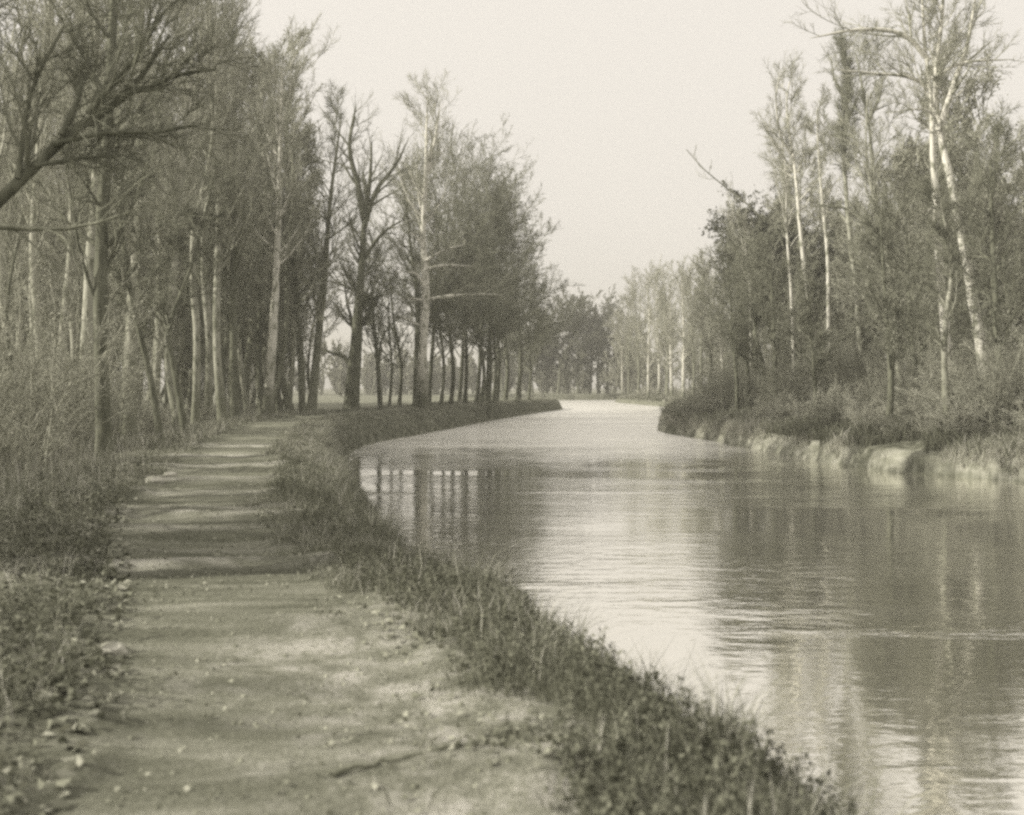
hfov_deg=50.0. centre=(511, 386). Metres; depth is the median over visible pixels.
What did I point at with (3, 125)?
dark tree
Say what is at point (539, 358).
tree
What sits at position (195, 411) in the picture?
pale tree
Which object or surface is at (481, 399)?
towpath tree
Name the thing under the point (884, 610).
canal water
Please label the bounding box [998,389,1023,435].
shrub
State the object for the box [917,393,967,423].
shrub
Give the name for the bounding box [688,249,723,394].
distant tree
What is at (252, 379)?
sapling
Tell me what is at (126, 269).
slender tree
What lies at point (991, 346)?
tall shrub
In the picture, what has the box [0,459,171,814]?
verge weeds
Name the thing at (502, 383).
tree
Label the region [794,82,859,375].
sycamore tree
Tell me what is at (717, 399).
shrub
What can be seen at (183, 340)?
sapling
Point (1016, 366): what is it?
tall shrub
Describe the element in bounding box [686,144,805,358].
leaning pole tree
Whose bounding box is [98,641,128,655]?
stone
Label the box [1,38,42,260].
dark tree
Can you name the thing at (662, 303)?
distant tree
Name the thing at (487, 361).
towpath tree
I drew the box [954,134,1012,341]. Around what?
bare tree
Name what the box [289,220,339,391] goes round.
dark tree
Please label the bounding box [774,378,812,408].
shrub
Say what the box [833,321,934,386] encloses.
tall shrub
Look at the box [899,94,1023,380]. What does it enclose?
bank tree
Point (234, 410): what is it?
dark tree
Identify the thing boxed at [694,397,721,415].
pale shrub
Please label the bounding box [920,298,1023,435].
tall shrub
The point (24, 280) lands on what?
leafy tree
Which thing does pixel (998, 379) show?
tall shrub
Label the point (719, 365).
tall shrub
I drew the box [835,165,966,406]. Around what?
bank tree
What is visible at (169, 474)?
stone
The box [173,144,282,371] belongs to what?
leafy tree
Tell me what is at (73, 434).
shrub
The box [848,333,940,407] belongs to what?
tall shrub
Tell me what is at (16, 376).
tall shrub
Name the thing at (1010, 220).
bare tree
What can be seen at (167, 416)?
shrub
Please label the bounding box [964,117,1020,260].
bare tree
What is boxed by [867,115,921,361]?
bare tree
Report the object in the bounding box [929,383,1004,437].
shrub
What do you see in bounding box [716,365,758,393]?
tall shrub
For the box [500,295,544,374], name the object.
tree
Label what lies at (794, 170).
sycamore tree
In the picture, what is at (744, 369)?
tall shrub
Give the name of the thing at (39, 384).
tall shrub
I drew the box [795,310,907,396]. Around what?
tall shrub
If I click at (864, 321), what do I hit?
bare tree
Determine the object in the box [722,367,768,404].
tall shrub
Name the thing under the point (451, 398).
towpath tree
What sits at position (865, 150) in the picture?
bare tree
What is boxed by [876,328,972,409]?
tall shrub
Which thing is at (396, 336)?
towpath tree
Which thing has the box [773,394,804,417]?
shrub
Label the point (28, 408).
tall shrub
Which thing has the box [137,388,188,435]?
shrub
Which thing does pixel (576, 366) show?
tree
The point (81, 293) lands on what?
dark tree
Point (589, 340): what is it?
tree
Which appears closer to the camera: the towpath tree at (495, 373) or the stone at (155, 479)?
the stone at (155, 479)
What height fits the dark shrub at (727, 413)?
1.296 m
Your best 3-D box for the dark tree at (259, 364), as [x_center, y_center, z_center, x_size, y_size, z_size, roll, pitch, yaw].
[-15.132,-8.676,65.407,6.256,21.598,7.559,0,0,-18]
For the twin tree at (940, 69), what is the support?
on the ground at (260, 774)
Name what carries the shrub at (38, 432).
on the ground at (260, 774)
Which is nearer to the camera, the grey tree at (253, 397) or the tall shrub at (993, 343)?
the tall shrub at (993, 343)
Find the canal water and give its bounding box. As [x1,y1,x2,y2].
[348,400,1023,814]
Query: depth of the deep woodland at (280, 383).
64.28 m
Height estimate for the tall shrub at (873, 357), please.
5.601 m
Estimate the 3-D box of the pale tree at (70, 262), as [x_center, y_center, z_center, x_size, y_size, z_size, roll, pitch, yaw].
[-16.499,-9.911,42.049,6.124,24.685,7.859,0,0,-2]
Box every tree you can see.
[0,0,81,371]
[0,0,85,432]
[0,0,88,373]
[0,0,105,380]
[0,0,263,295]
[0,3,68,383]
[0,35,59,278]
[0,53,66,336]
[0,118,28,305]
[0,145,58,351]
[1,0,137,363]
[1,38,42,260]
[2,0,158,382]
[3,0,206,461]
[3,24,73,352]
[9,2,155,388]
[24,204,60,357]
[38,109,141,353]
[39,10,192,390]
[41,85,168,354]
[41,174,78,310]
[44,0,194,449]
[71,72,210,443]
[73,0,229,440]
[78,104,169,354]
[100,0,203,430]
[108,110,221,378]
[108,249,153,368]
[110,153,243,434]
[111,188,154,369]
[112,18,189,413]
[114,0,261,412]
[117,0,266,428]
[118,72,285,418]
[119,0,288,420]
[137,0,267,427]
[140,245,223,384]
[146,65,207,420]
[147,0,268,419]
[148,320,205,403]
[152,78,199,405]
[153,0,305,419]
[166,0,272,421]
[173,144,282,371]
[177,107,275,416]
[191,10,341,417]
[199,116,257,394]
[201,275,245,375]
[220,108,259,399]
[221,32,301,415]
[236,55,311,413]
[236,109,294,365]
[239,168,364,413]
[240,215,292,363]
[242,42,333,414]
[245,63,324,412]
[250,359,285,407]
[266,78,405,413]
[277,202,337,414]
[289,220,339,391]
[305,88,435,410]
[324,116,525,405]
[331,227,421,405]
[340,234,409,408]
[347,241,408,405]
[353,151,490,407]
[372,113,547,402]
[373,65,533,408]
[381,127,510,404]
[383,118,562,403]
[385,134,536,416]
[390,120,501,405]
[397,191,544,400]
[400,190,596,400]
[401,124,546,402]
[401,142,533,400]
[428,169,583,401]
[441,282,488,402]
[457,212,560,399]
[469,306,545,393]
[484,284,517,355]
[489,223,579,399]
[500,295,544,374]
[507,270,594,398]
[521,323,554,393]
[525,288,617,393]
[526,282,590,393]
[531,286,569,393]
[554,293,612,393]
[557,284,632,393]
[557,302,630,393]
[584,293,639,393]
[600,307,640,394]
[615,266,652,394]
[615,281,646,393]
[622,260,672,398]
[639,256,681,393]
[643,271,681,395]
[650,259,681,394]
[651,255,699,397]
[671,248,725,389]
[676,254,708,392]
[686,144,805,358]
[687,241,761,411]
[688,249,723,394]
[697,273,752,373]
[698,173,821,371]
[707,229,800,400]
[708,213,774,407]
[717,190,765,373]
[740,219,802,403]
[748,107,826,377]
[751,48,854,375]
[777,188,869,360]
[779,256,859,412]
[782,0,1021,395]
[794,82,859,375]
[800,15,927,386]
[814,144,902,360]
[816,22,874,373]
[825,63,933,385]
[829,175,934,426]
[832,206,892,361]
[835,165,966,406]
[861,153,911,360]
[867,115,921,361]
[878,0,1023,382]
[881,155,985,373]
[898,100,980,292]
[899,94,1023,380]
[901,157,1017,432]
[923,110,1023,353]
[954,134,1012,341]
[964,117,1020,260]
[973,128,1023,346]
[1005,113,1023,347]
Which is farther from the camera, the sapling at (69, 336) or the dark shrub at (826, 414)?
the sapling at (69, 336)
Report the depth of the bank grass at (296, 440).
9.04 m
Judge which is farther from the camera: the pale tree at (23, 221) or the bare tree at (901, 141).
the bare tree at (901, 141)
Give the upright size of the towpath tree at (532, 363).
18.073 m
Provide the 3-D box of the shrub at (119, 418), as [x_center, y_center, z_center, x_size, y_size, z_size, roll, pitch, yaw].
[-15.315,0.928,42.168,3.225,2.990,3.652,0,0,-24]
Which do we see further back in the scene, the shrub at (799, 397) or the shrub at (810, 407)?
the shrub at (799, 397)
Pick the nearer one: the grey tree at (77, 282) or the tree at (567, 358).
the grey tree at (77, 282)
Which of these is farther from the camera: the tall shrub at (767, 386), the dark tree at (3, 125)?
the tall shrub at (767, 386)
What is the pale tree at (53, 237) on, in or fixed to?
on the ground at (260, 774)
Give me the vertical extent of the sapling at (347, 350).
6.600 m
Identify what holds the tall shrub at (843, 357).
on the ground at (260, 774)
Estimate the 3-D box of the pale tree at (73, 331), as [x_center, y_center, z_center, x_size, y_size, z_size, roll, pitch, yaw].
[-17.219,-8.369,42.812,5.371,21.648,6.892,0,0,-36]
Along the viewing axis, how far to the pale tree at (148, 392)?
52.69 m
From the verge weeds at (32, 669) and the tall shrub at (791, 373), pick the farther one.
the tall shrub at (791, 373)
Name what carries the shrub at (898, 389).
on the ground at (260, 774)
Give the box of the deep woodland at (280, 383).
[0,17,369,421]
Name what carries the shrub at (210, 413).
on the ground at (260, 774)
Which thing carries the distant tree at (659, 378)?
on the ground at (260, 774)
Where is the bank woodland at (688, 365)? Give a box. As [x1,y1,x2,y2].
[601,292,779,393]
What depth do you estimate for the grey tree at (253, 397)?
106.76 m
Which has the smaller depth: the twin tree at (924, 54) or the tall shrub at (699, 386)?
the twin tree at (924, 54)
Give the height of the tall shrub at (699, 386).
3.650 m
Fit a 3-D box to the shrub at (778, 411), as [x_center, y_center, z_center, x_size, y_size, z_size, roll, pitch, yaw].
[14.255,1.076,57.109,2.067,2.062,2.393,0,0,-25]
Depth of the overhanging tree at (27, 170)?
9.59 m
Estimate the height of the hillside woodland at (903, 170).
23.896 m
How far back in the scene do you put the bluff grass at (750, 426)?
45.29 m
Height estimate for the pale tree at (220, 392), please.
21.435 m
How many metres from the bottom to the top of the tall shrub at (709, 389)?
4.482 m
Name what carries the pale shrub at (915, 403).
on the ground at (260, 774)
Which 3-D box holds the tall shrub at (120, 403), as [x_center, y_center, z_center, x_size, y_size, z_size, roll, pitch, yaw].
[-12.532,0.451,30.977,3.684,3.660,4.139,0,0,42]
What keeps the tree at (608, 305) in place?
on the ground at (260, 774)
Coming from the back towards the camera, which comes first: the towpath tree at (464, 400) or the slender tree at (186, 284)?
the towpath tree at (464, 400)
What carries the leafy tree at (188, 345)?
on the ground at (260, 774)
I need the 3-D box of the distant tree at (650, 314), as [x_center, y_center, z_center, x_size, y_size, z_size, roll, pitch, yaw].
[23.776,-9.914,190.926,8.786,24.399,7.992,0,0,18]
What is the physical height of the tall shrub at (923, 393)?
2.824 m
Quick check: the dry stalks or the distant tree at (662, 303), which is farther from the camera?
the distant tree at (662, 303)
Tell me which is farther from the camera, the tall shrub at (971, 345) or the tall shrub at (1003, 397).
the tall shrub at (971, 345)
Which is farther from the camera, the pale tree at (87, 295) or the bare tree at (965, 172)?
the bare tree at (965, 172)
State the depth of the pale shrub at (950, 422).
40.91 m
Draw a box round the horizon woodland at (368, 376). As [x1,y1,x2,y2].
[200,339,669,394]
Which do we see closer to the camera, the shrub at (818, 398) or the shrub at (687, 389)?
the shrub at (818, 398)
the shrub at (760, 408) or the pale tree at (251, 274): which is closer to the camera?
the shrub at (760, 408)
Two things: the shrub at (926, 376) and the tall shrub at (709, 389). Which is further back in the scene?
the tall shrub at (709, 389)
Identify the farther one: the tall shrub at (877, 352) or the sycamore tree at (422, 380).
the sycamore tree at (422, 380)
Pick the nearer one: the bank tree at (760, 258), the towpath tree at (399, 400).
the bank tree at (760, 258)
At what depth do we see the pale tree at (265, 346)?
65.74 m
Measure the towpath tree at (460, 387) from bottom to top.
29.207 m
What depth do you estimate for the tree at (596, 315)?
261.89 m
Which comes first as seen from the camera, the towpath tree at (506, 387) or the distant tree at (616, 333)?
the towpath tree at (506, 387)
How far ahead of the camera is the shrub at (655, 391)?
195.37 m
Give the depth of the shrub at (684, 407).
75.31 m
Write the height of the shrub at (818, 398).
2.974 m
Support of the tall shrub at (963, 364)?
on the ground at (260, 774)
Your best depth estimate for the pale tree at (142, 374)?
67.46 m
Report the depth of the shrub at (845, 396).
54.36 m
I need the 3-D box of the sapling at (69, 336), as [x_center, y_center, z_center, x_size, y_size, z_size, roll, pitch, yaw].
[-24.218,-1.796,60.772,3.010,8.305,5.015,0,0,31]
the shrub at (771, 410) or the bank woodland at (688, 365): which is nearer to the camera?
the shrub at (771, 410)
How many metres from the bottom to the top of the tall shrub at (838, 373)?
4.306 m
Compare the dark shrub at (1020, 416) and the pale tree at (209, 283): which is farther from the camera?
the pale tree at (209, 283)
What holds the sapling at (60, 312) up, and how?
on the ground at (260, 774)
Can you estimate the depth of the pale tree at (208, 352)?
54.24 m
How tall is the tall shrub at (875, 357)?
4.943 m
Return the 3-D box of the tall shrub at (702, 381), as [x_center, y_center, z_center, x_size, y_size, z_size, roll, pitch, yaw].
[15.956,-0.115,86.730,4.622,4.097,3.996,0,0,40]
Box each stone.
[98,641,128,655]
[145,476,163,483]
[163,471,177,476]
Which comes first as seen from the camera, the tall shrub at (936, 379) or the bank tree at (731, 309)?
the tall shrub at (936, 379)
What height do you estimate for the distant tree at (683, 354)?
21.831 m
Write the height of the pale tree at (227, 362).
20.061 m
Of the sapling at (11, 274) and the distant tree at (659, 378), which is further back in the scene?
the distant tree at (659, 378)
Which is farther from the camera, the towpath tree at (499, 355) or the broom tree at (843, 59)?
the towpath tree at (499, 355)
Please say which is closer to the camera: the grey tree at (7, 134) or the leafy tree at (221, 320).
the grey tree at (7, 134)
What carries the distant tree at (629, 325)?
on the ground at (260, 774)
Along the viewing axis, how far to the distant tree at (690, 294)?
139.99 m
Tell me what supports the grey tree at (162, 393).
on the ground at (260, 774)
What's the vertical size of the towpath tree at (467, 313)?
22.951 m
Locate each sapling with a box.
[0,195,72,424]
[25,261,120,383]
[46,284,117,368]
[137,284,204,416]
[225,321,284,397]
[249,360,295,412]
[330,341,349,397]
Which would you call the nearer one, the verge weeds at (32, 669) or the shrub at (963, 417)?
the verge weeds at (32, 669)
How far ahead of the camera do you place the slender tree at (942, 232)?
40.85 m
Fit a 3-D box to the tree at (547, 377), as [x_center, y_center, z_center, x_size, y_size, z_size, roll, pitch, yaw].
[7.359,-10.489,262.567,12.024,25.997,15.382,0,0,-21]
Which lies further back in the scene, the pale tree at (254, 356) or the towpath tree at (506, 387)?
the towpath tree at (506, 387)
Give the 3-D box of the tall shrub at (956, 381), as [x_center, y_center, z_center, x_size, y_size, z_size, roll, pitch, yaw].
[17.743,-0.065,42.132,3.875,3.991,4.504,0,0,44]
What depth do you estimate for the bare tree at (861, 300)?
74.23 m
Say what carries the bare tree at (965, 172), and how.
on the ground at (260, 774)
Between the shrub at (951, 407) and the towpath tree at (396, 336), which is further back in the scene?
the towpath tree at (396, 336)
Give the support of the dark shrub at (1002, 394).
on the ground at (260, 774)
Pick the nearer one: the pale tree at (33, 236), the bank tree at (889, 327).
the pale tree at (33, 236)
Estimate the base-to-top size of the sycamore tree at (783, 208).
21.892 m
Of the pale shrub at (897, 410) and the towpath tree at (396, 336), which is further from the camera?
the towpath tree at (396, 336)
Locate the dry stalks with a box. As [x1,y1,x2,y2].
[0,423,1022,814]
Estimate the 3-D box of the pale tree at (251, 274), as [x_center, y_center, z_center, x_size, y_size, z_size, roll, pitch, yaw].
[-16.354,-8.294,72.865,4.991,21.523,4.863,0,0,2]
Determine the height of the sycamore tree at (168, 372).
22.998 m
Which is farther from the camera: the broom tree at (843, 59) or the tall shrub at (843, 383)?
the broom tree at (843, 59)
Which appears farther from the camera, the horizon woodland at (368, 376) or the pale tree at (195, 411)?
the horizon woodland at (368, 376)
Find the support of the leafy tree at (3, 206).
on the ground at (260, 774)
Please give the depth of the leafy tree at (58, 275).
54.37 m
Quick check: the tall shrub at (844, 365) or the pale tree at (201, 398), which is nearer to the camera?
the tall shrub at (844, 365)
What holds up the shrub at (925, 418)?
on the ground at (260, 774)
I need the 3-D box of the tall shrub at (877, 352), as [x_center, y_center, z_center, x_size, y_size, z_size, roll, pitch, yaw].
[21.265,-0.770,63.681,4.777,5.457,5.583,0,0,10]
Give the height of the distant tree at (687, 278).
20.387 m
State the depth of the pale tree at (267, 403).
57.82 m
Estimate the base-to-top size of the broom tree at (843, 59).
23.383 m
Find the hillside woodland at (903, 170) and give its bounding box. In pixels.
[719,32,1023,383]
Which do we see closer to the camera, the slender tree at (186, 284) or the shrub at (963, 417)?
the slender tree at (186, 284)
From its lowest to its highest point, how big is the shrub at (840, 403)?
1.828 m
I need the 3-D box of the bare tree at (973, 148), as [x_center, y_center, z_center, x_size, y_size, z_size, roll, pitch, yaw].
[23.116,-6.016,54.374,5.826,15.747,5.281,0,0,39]
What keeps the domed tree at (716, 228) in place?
on the ground at (260, 774)
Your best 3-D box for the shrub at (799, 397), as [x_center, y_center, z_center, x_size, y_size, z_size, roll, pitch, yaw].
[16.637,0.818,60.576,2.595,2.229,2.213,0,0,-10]
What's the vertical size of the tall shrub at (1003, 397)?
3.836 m
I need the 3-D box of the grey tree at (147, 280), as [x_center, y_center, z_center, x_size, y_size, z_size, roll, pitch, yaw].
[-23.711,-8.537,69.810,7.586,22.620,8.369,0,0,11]
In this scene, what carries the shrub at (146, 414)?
on the ground at (260, 774)
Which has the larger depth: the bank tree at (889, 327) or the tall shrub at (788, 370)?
the tall shrub at (788, 370)
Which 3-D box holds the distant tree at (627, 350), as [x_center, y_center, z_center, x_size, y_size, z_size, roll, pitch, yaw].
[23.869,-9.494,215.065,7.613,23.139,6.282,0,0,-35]
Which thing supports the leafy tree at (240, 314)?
on the ground at (260, 774)
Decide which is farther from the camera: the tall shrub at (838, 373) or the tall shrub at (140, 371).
the tall shrub at (838, 373)
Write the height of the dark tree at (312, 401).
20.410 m
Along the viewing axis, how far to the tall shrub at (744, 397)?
68.87 m
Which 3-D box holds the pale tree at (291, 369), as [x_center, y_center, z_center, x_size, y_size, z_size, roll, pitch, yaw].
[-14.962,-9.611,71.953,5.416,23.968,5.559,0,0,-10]
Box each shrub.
[0,231,155,480]
[0,285,180,451]
[0,297,133,460]
[0,319,94,469]
[0,365,33,406]
[0,381,94,465]
[0,390,86,468]
[0,401,91,473]
[5,338,145,458]
[37,334,160,438]
[73,381,151,438]
[113,396,163,434]
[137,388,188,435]
[159,403,189,429]
[183,392,216,422]
[225,386,260,417]
[644,387,659,393]
[658,387,694,416]
[679,383,698,392]
[686,362,730,404]
[691,360,724,396]
[691,394,718,409]
[692,393,727,415]
[694,345,745,396]
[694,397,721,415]
[696,350,772,389]
[696,353,767,403]
[704,358,771,409]
[706,381,744,407]
[715,403,739,416]
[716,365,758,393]
[717,349,797,396]
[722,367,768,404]
[751,348,811,406]
[751,393,786,415]
[751,398,767,417]
[754,327,873,408]
[756,395,790,410]
[758,390,804,419]
[760,345,808,399]
[763,401,788,416]
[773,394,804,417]
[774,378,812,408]
[779,385,835,423]
[781,345,863,397]
[790,343,886,405]
[791,383,826,409]
[793,324,895,396]
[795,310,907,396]
[795,323,894,396]
[800,395,874,426]
[802,366,868,411]
[814,362,869,407]
[824,393,865,417]
[825,363,905,403]
[826,325,924,383]
[826,377,872,411]
[829,384,880,425]
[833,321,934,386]
[840,388,895,432]
[844,334,911,393]
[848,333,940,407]
[850,334,907,382]
[850,360,917,414]
[856,399,912,421]
[859,411,890,434]
[875,424,905,437]
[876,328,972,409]
[877,335,968,403]
[879,371,934,404]
[883,391,934,417]
[892,365,953,424]
[894,358,975,413]
[900,355,974,395]
[900,395,962,437]
[904,336,1023,425]
[909,292,1023,390]
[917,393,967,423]
[919,387,985,437]
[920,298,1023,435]
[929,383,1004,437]
[929,408,998,430]
[931,321,1023,434]
[931,328,1021,404]
[941,397,990,435]
[950,371,1022,410]
[952,335,1023,426]
[956,357,1018,419]
[959,319,1023,380]
[959,335,1023,381]
[970,406,1011,440]
[981,317,1023,382]
[994,345,1023,392]
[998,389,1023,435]
[1013,410,1023,435]
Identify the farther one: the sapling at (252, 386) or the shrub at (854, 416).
the sapling at (252, 386)
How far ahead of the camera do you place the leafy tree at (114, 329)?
75.38 m
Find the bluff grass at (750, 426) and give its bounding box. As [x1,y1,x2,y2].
[615,391,1023,475]
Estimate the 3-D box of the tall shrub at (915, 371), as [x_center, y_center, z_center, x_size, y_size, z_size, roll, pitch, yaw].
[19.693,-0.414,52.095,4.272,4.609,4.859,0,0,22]
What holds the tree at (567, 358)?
on the ground at (260, 774)
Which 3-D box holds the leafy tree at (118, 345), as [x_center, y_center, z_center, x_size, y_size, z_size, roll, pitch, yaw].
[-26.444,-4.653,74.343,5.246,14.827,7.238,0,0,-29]
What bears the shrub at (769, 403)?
on the ground at (260, 774)
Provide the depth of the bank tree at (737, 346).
63.92 m
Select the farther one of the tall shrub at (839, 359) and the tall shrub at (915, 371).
the tall shrub at (839, 359)
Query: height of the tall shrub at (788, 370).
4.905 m
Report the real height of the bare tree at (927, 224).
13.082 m
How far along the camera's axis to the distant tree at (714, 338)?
119.99 m
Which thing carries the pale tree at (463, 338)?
on the ground at (260, 774)
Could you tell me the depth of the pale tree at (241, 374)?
59.74 m
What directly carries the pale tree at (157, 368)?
on the ground at (260, 774)
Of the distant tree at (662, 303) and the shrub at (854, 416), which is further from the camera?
the distant tree at (662, 303)
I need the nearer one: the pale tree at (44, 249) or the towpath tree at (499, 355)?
the pale tree at (44, 249)
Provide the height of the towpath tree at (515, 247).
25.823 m
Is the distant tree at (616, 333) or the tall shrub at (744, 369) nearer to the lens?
the tall shrub at (744, 369)
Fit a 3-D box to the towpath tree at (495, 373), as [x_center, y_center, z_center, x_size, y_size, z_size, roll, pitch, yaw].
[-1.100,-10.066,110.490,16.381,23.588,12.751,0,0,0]
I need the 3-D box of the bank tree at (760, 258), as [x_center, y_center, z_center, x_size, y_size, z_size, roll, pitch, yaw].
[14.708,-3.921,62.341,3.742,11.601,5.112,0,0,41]
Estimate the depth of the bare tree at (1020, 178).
67.27 m
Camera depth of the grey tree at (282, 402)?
77.89 m
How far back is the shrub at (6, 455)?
25.61 m
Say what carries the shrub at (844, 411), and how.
on the ground at (260, 774)
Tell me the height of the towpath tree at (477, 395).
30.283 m
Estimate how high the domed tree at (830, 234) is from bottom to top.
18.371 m
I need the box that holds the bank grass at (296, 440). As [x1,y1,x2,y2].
[0,396,892,814]
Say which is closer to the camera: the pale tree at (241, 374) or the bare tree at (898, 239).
the pale tree at (241, 374)
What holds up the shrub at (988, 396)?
on the ground at (260, 774)
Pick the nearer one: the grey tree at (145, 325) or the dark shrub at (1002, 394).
the dark shrub at (1002, 394)
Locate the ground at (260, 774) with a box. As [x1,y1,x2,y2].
[0,388,1023,814]
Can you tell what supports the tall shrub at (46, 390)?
on the ground at (260, 774)
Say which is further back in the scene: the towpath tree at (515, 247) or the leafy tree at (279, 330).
the towpath tree at (515, 247)
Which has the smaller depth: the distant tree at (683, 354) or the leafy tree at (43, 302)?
the leafy tree at (43, 302)
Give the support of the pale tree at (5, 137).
on the ground at (260, 774)
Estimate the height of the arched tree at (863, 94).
22.622 m
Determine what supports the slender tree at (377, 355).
on the ground at (260, 774)
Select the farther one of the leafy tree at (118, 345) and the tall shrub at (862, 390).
the leafy tree at (118, 345)
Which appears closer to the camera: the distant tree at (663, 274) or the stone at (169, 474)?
the stone at (169, 474)
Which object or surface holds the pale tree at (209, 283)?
on the ground at (260, 774)
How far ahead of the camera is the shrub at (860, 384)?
56.33 m
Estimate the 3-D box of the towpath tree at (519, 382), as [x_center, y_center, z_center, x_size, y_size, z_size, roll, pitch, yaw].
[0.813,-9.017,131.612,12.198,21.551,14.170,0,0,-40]
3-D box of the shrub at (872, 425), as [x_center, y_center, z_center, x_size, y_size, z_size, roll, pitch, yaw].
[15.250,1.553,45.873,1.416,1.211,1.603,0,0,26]
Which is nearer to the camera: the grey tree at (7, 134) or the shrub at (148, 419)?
the shrub at (148, 419)
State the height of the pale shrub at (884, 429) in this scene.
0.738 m
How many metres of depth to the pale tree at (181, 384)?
74.82 m
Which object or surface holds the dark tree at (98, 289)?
on the ground at (260, 774)
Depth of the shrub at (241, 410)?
57.63 m
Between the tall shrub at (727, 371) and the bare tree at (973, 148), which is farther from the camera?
the tall shrub at (727, 371)
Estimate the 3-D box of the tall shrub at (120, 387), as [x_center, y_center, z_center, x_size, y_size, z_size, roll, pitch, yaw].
[-14.475,-0.068,38.400,4.133,4.838,4.872,0,0,-20]
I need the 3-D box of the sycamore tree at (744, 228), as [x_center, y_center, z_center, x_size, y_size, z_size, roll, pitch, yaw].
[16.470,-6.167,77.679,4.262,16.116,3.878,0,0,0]
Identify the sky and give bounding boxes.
[0,0,1023,387]
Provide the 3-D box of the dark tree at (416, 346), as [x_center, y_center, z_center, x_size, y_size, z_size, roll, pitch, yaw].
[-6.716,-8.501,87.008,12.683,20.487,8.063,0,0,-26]
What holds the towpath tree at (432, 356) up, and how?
on the ground at (260, 774)
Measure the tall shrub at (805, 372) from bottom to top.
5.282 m
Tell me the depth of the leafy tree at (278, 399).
79.75 m
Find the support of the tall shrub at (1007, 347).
on the ground at (260, 774)
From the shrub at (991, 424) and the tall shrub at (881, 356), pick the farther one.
the tall shrub at (881, 356)
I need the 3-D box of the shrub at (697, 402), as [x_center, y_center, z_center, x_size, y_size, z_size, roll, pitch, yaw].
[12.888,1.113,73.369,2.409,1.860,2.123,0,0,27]
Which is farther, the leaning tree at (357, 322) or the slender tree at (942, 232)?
the leaning tree at (357, 322)
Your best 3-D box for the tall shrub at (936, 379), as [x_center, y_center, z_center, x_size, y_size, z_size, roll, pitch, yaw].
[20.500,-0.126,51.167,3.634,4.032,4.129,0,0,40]
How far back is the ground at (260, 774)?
6.24 m
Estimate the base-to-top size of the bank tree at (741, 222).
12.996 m
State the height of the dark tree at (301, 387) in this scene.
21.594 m
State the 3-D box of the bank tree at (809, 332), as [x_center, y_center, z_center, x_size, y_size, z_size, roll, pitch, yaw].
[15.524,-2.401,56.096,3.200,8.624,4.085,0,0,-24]
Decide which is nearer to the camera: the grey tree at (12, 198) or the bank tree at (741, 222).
the grey tree at (12, 198)
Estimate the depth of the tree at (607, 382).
269.47 m
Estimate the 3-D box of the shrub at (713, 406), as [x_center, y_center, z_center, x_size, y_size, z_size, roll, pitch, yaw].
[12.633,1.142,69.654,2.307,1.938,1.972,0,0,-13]
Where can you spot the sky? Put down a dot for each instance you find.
(612, 95)
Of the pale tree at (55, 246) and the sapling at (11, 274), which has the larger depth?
the pale tree at (55, 246)
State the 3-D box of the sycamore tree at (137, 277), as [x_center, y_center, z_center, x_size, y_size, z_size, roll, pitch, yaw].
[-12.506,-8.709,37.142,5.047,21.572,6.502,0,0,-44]
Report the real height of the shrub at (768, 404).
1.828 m
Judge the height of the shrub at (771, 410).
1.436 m
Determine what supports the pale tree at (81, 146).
on the ground at (260, 774)

